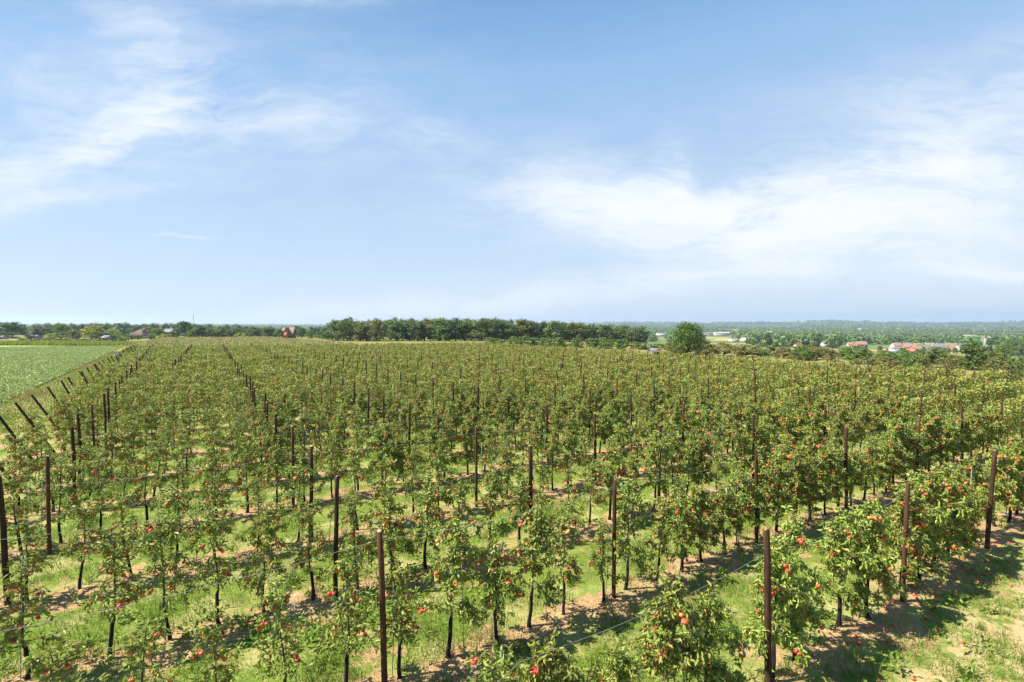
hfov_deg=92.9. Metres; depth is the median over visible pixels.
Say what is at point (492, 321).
wood tree
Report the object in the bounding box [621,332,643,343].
wood tree
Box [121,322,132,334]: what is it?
hamlet tree
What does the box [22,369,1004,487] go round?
trellis wire
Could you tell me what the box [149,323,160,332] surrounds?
hamlet tree
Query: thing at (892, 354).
scrub bush
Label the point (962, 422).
wooden post
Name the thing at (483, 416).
apple tree
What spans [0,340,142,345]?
mustard crop
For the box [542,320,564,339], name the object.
wood tree
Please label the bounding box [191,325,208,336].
hamlet tree
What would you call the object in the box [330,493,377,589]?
apple tree
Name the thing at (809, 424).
apple tree
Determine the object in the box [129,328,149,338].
house
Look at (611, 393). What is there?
apple tree
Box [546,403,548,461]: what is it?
wooden post
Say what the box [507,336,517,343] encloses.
young tree
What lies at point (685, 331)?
broadleaf tree
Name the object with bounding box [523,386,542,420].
apple tree
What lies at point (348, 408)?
apple tree
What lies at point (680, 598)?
trellis wire
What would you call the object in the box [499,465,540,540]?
apple tree
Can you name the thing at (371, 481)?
trellis wire
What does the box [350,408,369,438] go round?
apple tree
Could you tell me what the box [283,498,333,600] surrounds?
apple tree
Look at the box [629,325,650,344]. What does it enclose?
wood tree
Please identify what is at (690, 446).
apple tree
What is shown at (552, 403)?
apple tree
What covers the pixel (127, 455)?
apple tree
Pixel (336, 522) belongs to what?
wooden post
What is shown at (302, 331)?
hamlet tree
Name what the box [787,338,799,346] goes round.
valley tree
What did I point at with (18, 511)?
apple tree
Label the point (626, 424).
apple tree
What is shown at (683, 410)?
wooden post
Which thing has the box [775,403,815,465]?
apple tree
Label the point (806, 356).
scrub bush
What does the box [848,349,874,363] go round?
scrub bush
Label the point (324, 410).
apple tree
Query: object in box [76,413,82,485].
wooden post
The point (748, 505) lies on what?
apple tree
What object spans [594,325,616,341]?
wood tree
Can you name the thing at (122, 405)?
apple tree
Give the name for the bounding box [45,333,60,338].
garden shrub
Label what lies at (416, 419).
apple tree
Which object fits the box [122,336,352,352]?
maize crop
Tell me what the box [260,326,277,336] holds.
hamlet tree
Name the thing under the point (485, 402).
apple tree
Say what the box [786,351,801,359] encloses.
scrub bush
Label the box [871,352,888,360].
scrub bush
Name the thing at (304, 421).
apple tree
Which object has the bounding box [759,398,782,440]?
apple tree
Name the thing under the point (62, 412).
apple tree
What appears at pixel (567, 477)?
apple tree
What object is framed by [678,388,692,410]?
apple tree
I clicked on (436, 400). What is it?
apple tree
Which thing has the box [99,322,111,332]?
hamlet tree
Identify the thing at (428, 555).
weeds
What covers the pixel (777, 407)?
apple tree
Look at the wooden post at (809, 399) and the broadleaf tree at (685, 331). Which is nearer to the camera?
the wooden post at (809, 399)
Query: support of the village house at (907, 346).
on the ground at (582, 593)
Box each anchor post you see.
[0,415,37,466]
[0,466,22,492]
[14,402,56,452]
[30,394,66,440]
[47,387,75,429]
[61,380,79,411]
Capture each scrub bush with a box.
[662,342,674,354]
[697,340,719,356]
[712,341,737,355]
[731,344,758,355]
[737,348,748,356]
[752,344,775,355]
[753,350,771,355]
[771,346,789,357]
[783,348,793,356]
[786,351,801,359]
[792,345,812,360]
[795,349,816,358]
[805,347,826,358]
[823,349,842,361]
[837,347,845,356]
[841,347,859,361]
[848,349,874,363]
[860,357,883,365]
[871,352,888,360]
[873,356,888,365]
[874,349,895,356]
[877,352,901,360]
[884,359,899,370]
[890,351,901,359]
[893,360,908,367]
[897,349,911,364]
[899,357,914,370]
[909,355,919,364]
[915,356,932,369]
[922,346,946,364]
[927,365,943,376]
[937,357,952,367]
[944,357,959,375]
[979,358,1006,370]
[984,350,995,357]
[985,362,1000,370]
[993,344,1009,357]
[993,353,1011,363]
[998,364,1015,378]
[1003,357,1023,372]
[1005,369,1023,383]
[1007,362,1021,377]
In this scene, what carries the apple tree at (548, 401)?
on the ground at (582, 593)
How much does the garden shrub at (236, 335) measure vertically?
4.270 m
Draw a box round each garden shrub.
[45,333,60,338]
[84,332,109,338]
[110,332,127,339]
[122,335,133,339]
[131,335,143,339]
[145,334,154,339]
[155,333,168,338]
[234,333,246,337]
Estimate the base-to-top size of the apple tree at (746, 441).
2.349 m
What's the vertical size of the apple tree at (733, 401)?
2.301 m
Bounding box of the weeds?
[0,421,1023,681]
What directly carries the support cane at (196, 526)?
on the ground at (582, 593)
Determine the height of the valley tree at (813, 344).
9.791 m
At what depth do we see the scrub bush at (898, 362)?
77.09 m
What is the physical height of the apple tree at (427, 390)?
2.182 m
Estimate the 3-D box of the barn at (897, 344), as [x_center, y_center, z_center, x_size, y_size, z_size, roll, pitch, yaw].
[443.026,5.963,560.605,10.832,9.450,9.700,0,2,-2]
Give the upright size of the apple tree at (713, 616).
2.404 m
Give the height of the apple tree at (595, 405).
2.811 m
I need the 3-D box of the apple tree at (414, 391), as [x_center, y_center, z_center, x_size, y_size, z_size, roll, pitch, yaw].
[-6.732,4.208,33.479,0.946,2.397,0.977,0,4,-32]
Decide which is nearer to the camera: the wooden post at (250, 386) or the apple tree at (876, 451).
the apple tree at (876, 451)
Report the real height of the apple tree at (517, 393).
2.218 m
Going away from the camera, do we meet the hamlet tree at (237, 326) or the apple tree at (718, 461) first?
the apple tree at (718, 461)
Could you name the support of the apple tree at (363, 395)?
on the ground at (582, 593)
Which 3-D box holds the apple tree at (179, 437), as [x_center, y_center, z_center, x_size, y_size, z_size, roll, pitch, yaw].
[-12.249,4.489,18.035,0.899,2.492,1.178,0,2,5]
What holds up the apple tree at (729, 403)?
on the ground at (582, 593)
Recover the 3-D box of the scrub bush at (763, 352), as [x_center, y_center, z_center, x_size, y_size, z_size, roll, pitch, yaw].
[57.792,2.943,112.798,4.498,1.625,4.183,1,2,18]
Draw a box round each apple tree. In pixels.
[0,428,33,477]
[0,441,39,506]
[0,513,53,600]
[0,554,65,679]
[2,467,40,551]
[15,624,110,681]
[19,411,46,448]
[23,420,52,456]
[23,431,54,488]
[27,442,78,511]
[28,450,91,543]
[47,394,80,450]
[51,419,75,460]
[58,425,95,484]
[59,496,110,589]
[66,437,111,506]
[69,415,103,463]
[69,447,124,538]
[75,409,91,444]
[79,525,152,659]
[85,420,131,476]
[97,488,147,578]
[106,394,139,439]
[107,414,138,454]
[108,442,140,496]
[110,607,181,681]
[115,415,156,477]
[117,497,196,640]
[123,444,165,527]
[127,407,159,455]
[133,430,176,497]
[139,396,164,436]
[152,418,183,473]
[152,479,202,566]
[159,404,180,455]
[160,465,192,525]
[161,428,201,485]
[163,399,181,440]
[176,411,198,470]
[176,471,236,558]
[179,409,199,453]
[190,505,241,626]
[190,601,246,681]
[191,444,237,517]
[194,422,231,487]
[197,407,222,443]
[198,409,232,461]
[199,403,221,432]
[220,394,237,422]
[221,409,239,444]
[221,420,254,482]
[226,411,251,454]
[226,435,268,512]
[232,469,285,550]
[238,504,289,612]
[241,399,257,432]
[245,402,263,446]
[246,404,273,459]
[250,420,284,480]
[252,387,277,432]
[252,572,313,681]
[257,435,295,507]
[262,408,299,453]
[268,390,290,424]
[268,397,286,434]
[272,419,303,478]
[275,453,322,541]
[279,397,304,430]
[283,438,318,501]
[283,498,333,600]
[294,383,312,416]
[294,408,317,456]
[298,404,322,435]
[305,403,331,449]
[307,427,326,474]
[309,397,323,418]
[313,433,346,497]
[313,541,380,681]
[314,398,334,431]
[323,418,347,462]
[325,394,336,422]
[327,442,380,530]
[328,404,350,441]
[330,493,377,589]
[331,395,355,434]
[332,385,352,415]
[334,425,377,492]
[342,406,370,464]
[349,386,370,414]
[350,391,366,425]
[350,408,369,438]
[360,484,421,572]
[361,418,407,484]
[363,382,381,413]
[363,396,385,423]
[364,407,381,439]
[366,551,431,679]
[369,419,389,452]
[370,455,397,508]
[378,391,399,429]
[382,390,397,411]
[383,419,409,457]
[385,394,404,441]
[390,431,416,482]
[396,444,426,514]
[397,398,419,434]
[398,385,408,406]
[398,468,454,568]
[400,394,407,424]
[401,407,426,448]
[411,386,428,420]
[411,387,418,409]
[413,422,450,482]
[413,499,491,658]
[420,387,429,407]
[420,402,434,437]
[421,440,458,506]
[424,401,447,444]
[428,389,445,418]
[432,384,446,414]
[433,411,458,477]
[434,395,455,429]
[436,470,484,556]
[438,388,452,413]
[443,401,460,454]
[448,395,467,434]
[450,382,467,416]
[451,415,485,474]
[459,392,483,427]
[460,405,484,442]
[462,519,526,643]
[463,382,480,407]
[465,639,533,681]
[469,460,513,551]
[470,434,510,493]
[471,420,501,471]
[475,392,498,428]
[477,405,497,444]
[479,386,494,416]
[485,390,507,428]
[488,389,498,410]
[490,393,514,447]
[493,391,520,424]
[494,416,518,463]
[495,435,521,498]
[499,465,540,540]
[501,402,525,445]
[502,383,515,401]
[504,488,566,627]
[510,415,536,465]
[514,388,523,411]
[515,386,526,419]
[516,627,590,681]
[517,430,546,488]
[520,401,536,443]
[521,376,539,411]
[522,456,559,536]
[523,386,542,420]
[524,414,550,462]
[532,398,552,434]
[536,424,566,489]
[536,501,585,614]
[539,391,553,419]
[542,406,564,459]
[550,392,564,413]
[550,396,570,438]
[551,427,583,483]
[552,463,584,531]
[556,396,576,432]
[558,409,580,454]
[563,386,575,412]
[566,399,597,454]
[570,428,595,476]
[570,454,608,524]
[571,379,587,413]
[574,399,593,432]
[580,515,627,602]
[580,634,645,681]
[584,380,598,411]
[585,390,601,432]
[588,409,613,452]
[594,385,605,412]
[594,436,633,519]
[596,391,616,418]
[596,400,622,445]
[603,478,664,589]
[604,385,621,411]
[606,389,629,424]
[608,451,645,506]
[611,422,638,469]
[612,408,633,441]
[621,392,635,428]
[625,415,648,463]
[628,387,648,424]
[630,565,717,681]
[634,403,653,439]
[636,430,676,508]
[638,393,658,420]
[638,417,662,469]
[638,494,682,580]
[647,417,677,461]
[649,429,691,495]
[650,380,666,420]
[651,407,668,433]
[653,473,712,571]
[657,396,684,430]
[659,386,678,409]
[661,577,750,681]
[662,400,689,449]
[668,479,727,561]
[671,432,704,494]
[672,392,684,411]
[673,394,686,435]
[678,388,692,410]
[678,397,704,447]
[685,429,721,490]
[688,389,710,434]
[693,404,718,444]
[699,398,714,433]
[699,434,730,489]
[701,480,745,553]
[703,399,721,426]
[705,402,727,451]
[711,423,751,484]
[714,391,729,431]
[716,457,769,546]
[721,393,747,450]
[721,407,739,453]
[729,395,739,422]
[729,526,813,681]
[733,392,748,427]
[734,427,755,472]
[735,396,760,434]
[737,421,777,478]
[739,446,784,538]
[740,392,750,425]
[745,402,770,434]
[750,416,790,468]
[752,503,828,660]
[758,433,802,531]
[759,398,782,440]
[767,400,784,436]
[770,406,802,470]
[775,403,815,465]
[776,451,826,519]
[779,395,795,428]
[785,394,806,420]
[788,425,835,520]
[796,408,817,460]
[800,398,815,426]
[802,395,817,425]
[804,402,834,464]
[804,442,849,514]
[804,499,886,626]
[811,395,827,425]
[823,436,853,508]
[826,413,851,448]
[828,403,863,447]
[833,440,874,504]
[839,489,908,619]
[846,405,867,449]
[849,404,877,448]
[855,429,894,495]
[856,435,887,499]
[857,390,889,435]
[865,400,888,449]
[869,482,949,584]
[875,412,918,485]
[876,431,912,491]
[885,390,909,431]
[891,463,956,581]
[895,422,929,483]
[899,456,979,571]
[904,415,936,477]
[905,411,944,472]
[913,403,953,472]
[914,464,984,563]
[932,422,962,470]
[935,411,964,465]
[942,408,971,464]
[943,457,983,554]
[948,416,979,457]
[958,398,992,448]
[960,450,1006,538]
[963,408,987,458]
[970,438,1023,526]
[973,404,1001,454]
[978,438,1023,521]
[979,403,1008,451]
[995,430,1023,515]
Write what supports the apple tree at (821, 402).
on the ground at (582, 593)
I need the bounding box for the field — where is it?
[0,346,114,403]
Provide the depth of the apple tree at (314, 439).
20.52 m
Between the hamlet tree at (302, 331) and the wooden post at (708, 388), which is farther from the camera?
the hamlet tree at (302, 331)
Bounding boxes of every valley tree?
[762,333,773,346]
[784,333,794,347]
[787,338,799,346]
[810,341,817,347]
[1002,339,1014,354]
[1009,339,1023,355]
[1013,340,1023,356]
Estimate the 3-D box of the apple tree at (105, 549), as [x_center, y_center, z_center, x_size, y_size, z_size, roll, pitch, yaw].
[-7.422,4.707,9.098,1.037,2.447,1.070,1,0,-20]
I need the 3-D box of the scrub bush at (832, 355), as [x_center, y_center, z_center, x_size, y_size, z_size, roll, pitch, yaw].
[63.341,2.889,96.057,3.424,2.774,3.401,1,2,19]
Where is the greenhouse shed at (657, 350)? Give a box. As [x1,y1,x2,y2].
[648,348,660,355]
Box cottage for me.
[792,342,802,349]
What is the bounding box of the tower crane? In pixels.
[963,335,991,351]
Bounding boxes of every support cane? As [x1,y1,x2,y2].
[20,556,22,681]
[25,478,30,549]
[41,477,42,546]
[195,499,196,563]
[294,599,296,681]
[327,520,330,588]
[392,583,393,681]
[461,425,461,464]
[461,564,463,650]
[481,453,481,483]
[492,556,493,640]
[605,530,608,601]
[689,605,692,680]
[710,488,710,553]
[722,488,726,554]
[841,544,849,625]
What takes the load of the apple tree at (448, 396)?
on the ground at (582, 593)
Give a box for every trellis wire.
[0,377,1022,539]
[0,400,1005,631]
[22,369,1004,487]
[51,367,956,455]
[84,363,877,419]
[100,365,909,433]
[111,358,790,391]
[112,363,807,407]
[126,361,790,398]
[498,463,989,681]
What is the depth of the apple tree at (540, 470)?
14.30 m
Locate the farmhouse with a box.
[728,338,738,341]
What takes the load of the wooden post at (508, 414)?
on the ground at (582, 593)
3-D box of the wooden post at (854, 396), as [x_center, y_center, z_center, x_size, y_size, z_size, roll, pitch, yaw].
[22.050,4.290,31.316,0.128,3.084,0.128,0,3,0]
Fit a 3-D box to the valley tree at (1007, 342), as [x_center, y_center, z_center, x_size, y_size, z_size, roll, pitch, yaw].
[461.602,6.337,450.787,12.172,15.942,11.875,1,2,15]
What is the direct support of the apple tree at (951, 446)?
on the ground at (582, 593)
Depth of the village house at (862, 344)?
597.31 m
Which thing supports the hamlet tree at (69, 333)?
on the ground at (582, 593)
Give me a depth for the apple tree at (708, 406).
28.51 m
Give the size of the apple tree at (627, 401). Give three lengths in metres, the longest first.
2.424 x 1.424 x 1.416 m
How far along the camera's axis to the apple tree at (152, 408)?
25.77 m
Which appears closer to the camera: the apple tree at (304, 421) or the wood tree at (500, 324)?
the apple tree at (304, 421)
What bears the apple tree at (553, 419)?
on the ground at (582, 593)
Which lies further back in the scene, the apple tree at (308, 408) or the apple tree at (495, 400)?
the apple tree at (495, 400)
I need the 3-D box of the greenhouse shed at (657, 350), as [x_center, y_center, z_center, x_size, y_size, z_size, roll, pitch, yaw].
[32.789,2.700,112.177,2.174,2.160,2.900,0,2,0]
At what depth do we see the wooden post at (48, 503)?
13.12 m
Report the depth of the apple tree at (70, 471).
13.78 m
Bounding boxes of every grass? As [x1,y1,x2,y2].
[0,351,121,436]
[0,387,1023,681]
[2,354,113,418]
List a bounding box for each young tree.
[485,337,496,343]
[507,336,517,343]
[513,336,530,345]
[525,337,535,346]
[530,337,540,345]
[536,337,546,346]
[543,339,553,346]
[552,337,565,347]
[557,340,571,346]
[568,338,579,347]
[570,339,584,347]
[584,337,594,348]
[588,337,603,348]
[599,337,608,346]
[603,339,615,348]
[614,339,626,350]
[617,339,629,348]
[629,341,640,348]
[635,342,647,349]
[641,344,656,348]
[650,344,666,348]
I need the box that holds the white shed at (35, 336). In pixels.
[26,335,41,337]
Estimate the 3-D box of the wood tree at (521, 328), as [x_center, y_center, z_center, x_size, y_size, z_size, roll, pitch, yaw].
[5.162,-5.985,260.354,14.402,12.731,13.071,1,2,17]
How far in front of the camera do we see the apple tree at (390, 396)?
32.60 m
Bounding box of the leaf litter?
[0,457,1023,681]
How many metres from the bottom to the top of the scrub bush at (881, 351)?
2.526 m
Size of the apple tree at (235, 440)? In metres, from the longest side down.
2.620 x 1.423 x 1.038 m
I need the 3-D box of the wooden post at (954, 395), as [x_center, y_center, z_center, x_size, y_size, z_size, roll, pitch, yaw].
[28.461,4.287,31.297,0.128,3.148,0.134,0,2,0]
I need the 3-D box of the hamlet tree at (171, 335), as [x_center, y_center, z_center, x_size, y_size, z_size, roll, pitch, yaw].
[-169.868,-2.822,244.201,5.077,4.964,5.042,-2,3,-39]
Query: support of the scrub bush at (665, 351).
on the ground at (582, 593)
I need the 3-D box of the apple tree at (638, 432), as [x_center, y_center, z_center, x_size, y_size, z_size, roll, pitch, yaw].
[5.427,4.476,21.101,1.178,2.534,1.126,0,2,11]
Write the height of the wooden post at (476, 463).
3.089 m
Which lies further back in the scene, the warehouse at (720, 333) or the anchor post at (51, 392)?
the warehouse at (720, 333)
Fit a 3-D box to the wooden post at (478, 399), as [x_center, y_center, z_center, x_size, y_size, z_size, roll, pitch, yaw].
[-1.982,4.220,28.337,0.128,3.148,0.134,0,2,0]
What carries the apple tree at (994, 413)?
on the ground at (582, 593)
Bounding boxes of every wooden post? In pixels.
[0,476,10,605]
[45,455,51,554]
[70,426,76,502]
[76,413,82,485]
[91,404,96,463]
[103,393,107,443]
[107,387,110,427]
[114,382,116,426]
[249,376,251,407]
[252,381,253,422]
[253,387,256,431]
[264,393,265,440]
[266,402,267,448]
[275,413,277,474]
[291,425,294,505]
[309,445,312,542]
[333,475,338,597]
[353,381,354,404]
[367,387,369,433]
[376,529,387,681]
[383,395,384,422]
[408,402,410,455]
[436,413,438,480]
[452,381,453,420]
[475,426,477,506]
[477,387,478,420]
[508,395,509,446]
[528,445,532,537]
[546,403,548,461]
[554,382,555,413]
[589,387,590,433]
[593,413,596,480]
[611,478,616,597]
[616,377,617,403]
[630,394,632,446]
[653,384,654,415]
[657,425,660,496]
[682,402,684,446]
[707,378,708,401]
[752,414,754,478]
[754,449,757,543]
[763,528,771,681]
[808,388,810,421]
[824,404,826,449]
[844,427,847,508]
[853,384,855,424]
[900,482,910,601]
[915,415,920,476]
[919,389,921,415]
[953,383,955,425]
[961,405,962,459]
[984,450,996,548]
[1000,398,1002,443]
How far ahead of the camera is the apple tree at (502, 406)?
25.28 m
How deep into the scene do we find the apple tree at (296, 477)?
13.76 m
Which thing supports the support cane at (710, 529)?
on the ground at (582, 593)
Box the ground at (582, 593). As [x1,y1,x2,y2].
[0,321,1023,681]
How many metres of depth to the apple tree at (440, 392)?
34.67 m
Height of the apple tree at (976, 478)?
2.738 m
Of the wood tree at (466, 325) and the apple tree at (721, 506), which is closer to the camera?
the apple tree at (721, 506)
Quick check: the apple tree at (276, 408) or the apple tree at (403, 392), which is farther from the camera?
the apple tree at (403, 392)
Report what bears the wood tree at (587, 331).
on the ground at (582, 593)
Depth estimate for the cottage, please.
329.65 m
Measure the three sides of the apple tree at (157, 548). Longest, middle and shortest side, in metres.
2.835 x 1.493 x 1.287 m
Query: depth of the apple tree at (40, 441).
18.43 m
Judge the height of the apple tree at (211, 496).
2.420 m
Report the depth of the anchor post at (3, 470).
17.93 m
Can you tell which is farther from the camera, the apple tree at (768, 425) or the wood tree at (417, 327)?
the wood tree at (417, 327)
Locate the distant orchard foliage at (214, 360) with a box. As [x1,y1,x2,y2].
[41,341,1023,448]
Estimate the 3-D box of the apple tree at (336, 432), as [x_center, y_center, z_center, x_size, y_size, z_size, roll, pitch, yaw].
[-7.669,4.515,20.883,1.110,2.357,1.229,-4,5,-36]
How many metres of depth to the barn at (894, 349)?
481.29 m
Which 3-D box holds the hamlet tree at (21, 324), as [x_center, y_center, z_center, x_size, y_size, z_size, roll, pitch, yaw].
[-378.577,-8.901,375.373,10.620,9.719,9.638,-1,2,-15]
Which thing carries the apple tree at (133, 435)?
on the ground at (582, 593)
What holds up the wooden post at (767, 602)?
on the ground at (582, 593)
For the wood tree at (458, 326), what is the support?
on the ground at (582, 593)
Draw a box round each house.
[100,335,114,339]
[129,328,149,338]
[163,327,174,336]
[281,326,295,337]
[819,342,827,346]
[846,342,852,347]
[853,341,867,347]
[901,343,916,349]
[908,345,925,352]
[931,343,944,348]
[947,344,955,351]
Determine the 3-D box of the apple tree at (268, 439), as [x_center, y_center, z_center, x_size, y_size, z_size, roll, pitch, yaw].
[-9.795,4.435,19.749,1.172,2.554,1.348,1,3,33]
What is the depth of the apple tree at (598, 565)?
10.89 m
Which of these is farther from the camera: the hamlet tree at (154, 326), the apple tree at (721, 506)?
the hamlet tree at (154, 326)
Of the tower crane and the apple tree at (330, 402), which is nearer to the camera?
the apple tree at (330, 402)
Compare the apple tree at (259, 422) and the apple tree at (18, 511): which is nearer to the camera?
the apple tree at (18, 511)
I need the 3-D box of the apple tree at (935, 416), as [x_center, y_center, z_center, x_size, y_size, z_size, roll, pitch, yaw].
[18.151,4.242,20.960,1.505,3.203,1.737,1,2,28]
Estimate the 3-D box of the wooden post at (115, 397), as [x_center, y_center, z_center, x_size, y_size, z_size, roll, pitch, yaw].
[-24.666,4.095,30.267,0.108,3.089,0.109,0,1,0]
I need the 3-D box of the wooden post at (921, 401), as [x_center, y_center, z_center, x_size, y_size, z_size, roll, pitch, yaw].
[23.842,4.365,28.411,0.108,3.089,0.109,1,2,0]
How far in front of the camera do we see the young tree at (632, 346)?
153.42 m
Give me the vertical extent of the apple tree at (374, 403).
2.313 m
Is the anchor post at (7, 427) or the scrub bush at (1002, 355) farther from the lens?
the scrub bush at (1002, 355)
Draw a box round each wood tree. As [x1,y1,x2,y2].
[318,320,342,340]
[333,320,355,340]
[339,316,357,340]
[346,321,371,340]
[356,320,373,340]
[367,317,390,340]
[380,320,395,337]
[388,317,406,340]
[393,321,408,340]
[400,318,418,340]
[406,320,428,340]
[410,317,435,340]
[426,317,441,340]
[426,317,451,340]
[438,320,460,340]
[447,317,466,340]
[454,318,473,340]
[462,319,477,340]
[468,317,492,340]
[476,317,495,340]
[486,317,502,339]
[491,318,512,339]
[496,322,518,340]
[511,318,532,340]
[516,321,533,339]
[523,321,542,339]
[532,322,546,340]
[538,321,556,338]
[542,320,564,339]
[555,321,568,339]
[558,325,579,340]
[565,321,587,340]
[577,325,595,341]
[586,324,604,337]
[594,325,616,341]
[614,324,630,341]
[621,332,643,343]
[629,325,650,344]
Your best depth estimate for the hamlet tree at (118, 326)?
396.14 m
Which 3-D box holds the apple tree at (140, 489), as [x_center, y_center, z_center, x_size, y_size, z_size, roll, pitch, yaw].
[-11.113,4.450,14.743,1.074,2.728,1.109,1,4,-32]
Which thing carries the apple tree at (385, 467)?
on the ground at (582, 593)
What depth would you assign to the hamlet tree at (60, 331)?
270.12 m
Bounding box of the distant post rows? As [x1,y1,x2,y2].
[144,341,711,359]
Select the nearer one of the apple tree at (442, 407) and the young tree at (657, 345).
the apple tree at (442, 407)
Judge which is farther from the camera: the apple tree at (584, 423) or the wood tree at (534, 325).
the wood tree at (534, 325)
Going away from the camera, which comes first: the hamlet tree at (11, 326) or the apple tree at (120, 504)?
the apple tree at (120, 504)
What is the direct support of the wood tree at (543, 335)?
on the ground at (582, 593)
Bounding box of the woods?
[19,319,1023,353]
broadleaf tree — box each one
[666,321,709,359]
[954,340,996,369]
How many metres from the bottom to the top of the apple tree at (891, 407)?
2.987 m
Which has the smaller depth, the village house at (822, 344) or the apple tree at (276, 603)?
the apple tree at (276, 603)
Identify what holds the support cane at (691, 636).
on the ground at (582, 593)
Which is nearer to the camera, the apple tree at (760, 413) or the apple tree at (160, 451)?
the apple tree at (160, 451)
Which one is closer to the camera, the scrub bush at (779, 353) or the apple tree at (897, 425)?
the apple tree at (897, 425)
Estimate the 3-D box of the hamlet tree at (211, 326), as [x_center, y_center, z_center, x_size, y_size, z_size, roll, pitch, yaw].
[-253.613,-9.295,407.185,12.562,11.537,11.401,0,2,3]
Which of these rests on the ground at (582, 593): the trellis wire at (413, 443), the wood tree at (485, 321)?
the wood tree at (485, 321)
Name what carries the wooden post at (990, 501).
on the ground at (582, 593)
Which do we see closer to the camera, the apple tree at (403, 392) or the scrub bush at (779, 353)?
the apple tree at (403, 392)
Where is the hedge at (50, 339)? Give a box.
[17,338,125,340]
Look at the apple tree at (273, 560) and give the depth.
10.57 m
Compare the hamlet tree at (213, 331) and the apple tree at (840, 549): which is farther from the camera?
the hamlet tree at (213, 331)
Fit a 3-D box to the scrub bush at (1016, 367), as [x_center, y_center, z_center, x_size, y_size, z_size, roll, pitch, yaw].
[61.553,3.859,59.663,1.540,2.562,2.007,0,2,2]
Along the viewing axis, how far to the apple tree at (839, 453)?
16.64 m
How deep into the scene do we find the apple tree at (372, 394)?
32.09 m
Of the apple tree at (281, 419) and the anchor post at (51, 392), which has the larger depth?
the anchor post at (51, 392)
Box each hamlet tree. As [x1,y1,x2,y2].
[0,321,30,338]
[15,323,29,334]
[23,324,50,337]
[42,323,54,334]
[48,322,73,337]
[63,329,82,338]
[68,323,79,334]
[78,323,89,334]
[80,325,104,338]
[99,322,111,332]
[105,329,119,338]
[110,323,126,333]
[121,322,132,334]
[128,324,140,333]
[143,327,153,336]
[148,328,168,338]
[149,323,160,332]
[160,322,169,329]
[168,330,179,337]
[174,321,196,337]
[183,330,195,336]
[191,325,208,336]
[205,323,216,334]
[205,328,219,336]
[214,327,226,336]
[225,329,236,336]
[231,324,244,335]
[240,326,251,335]
[246,326,264,336]
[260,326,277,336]
[273,328,282,336]
[294,325,302,333]
[296,328,307,337]
[302,330,316,337]
[308,327,317,334]
[312,331,322,337]
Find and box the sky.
[0,0,1023,324]
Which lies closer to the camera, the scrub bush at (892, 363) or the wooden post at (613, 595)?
the wooden post at (613, 595)
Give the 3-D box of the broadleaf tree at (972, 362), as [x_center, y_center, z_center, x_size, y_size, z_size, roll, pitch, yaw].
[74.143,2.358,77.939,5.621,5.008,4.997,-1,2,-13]
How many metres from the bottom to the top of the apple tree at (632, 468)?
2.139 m
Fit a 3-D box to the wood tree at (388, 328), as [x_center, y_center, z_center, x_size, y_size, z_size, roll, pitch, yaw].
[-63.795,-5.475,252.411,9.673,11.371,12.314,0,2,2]
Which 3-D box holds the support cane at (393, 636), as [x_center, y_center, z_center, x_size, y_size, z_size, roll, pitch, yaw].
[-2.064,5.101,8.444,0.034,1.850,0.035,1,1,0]
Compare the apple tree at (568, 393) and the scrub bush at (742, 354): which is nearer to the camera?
the apple tree at (568, 393)
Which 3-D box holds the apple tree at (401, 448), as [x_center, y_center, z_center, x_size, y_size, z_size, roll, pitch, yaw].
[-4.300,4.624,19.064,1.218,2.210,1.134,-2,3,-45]
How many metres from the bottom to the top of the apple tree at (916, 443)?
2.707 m
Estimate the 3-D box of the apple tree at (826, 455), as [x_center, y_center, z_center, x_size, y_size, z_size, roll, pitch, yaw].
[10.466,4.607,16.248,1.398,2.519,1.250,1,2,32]
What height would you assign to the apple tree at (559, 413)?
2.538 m
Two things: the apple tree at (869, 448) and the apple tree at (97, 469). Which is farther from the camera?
the apple tree at (869, 448)
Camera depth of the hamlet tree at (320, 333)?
278.67 m
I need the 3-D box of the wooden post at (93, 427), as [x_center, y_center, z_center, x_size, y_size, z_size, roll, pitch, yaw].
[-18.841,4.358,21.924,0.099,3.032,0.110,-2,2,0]
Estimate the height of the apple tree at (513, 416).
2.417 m
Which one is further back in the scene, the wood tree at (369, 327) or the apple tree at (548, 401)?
the wood tree at (369, 327)
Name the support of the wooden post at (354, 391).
on the ground at (582, 593)
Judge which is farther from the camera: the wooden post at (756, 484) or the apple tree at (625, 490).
the wooden post at (756, 484)
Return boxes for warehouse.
[704,332,713,335]
[713,332,729,335]
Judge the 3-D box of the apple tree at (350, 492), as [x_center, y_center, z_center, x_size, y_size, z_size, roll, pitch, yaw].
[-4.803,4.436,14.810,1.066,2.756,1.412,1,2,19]
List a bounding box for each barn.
[883,346,903,351]
[888,342,901,347]
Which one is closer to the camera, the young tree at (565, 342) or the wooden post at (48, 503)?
the wooden post at (48, 503)
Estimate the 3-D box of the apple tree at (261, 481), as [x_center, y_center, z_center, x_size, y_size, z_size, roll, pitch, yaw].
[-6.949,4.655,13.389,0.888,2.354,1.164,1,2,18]
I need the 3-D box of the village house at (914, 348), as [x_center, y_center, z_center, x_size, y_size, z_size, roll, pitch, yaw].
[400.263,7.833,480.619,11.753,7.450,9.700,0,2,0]
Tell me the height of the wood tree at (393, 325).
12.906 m
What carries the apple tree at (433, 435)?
on the ground at (582, 593)
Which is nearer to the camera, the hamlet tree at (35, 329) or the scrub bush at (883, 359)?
the scrub bush at (883, 359)
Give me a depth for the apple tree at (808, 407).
28.17 m
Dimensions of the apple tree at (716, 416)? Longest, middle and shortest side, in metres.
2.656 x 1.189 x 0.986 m
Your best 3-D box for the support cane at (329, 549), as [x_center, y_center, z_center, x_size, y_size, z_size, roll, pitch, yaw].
[-4.186,5.018,11.130,0.032,1.850,0.035,3,1,0]

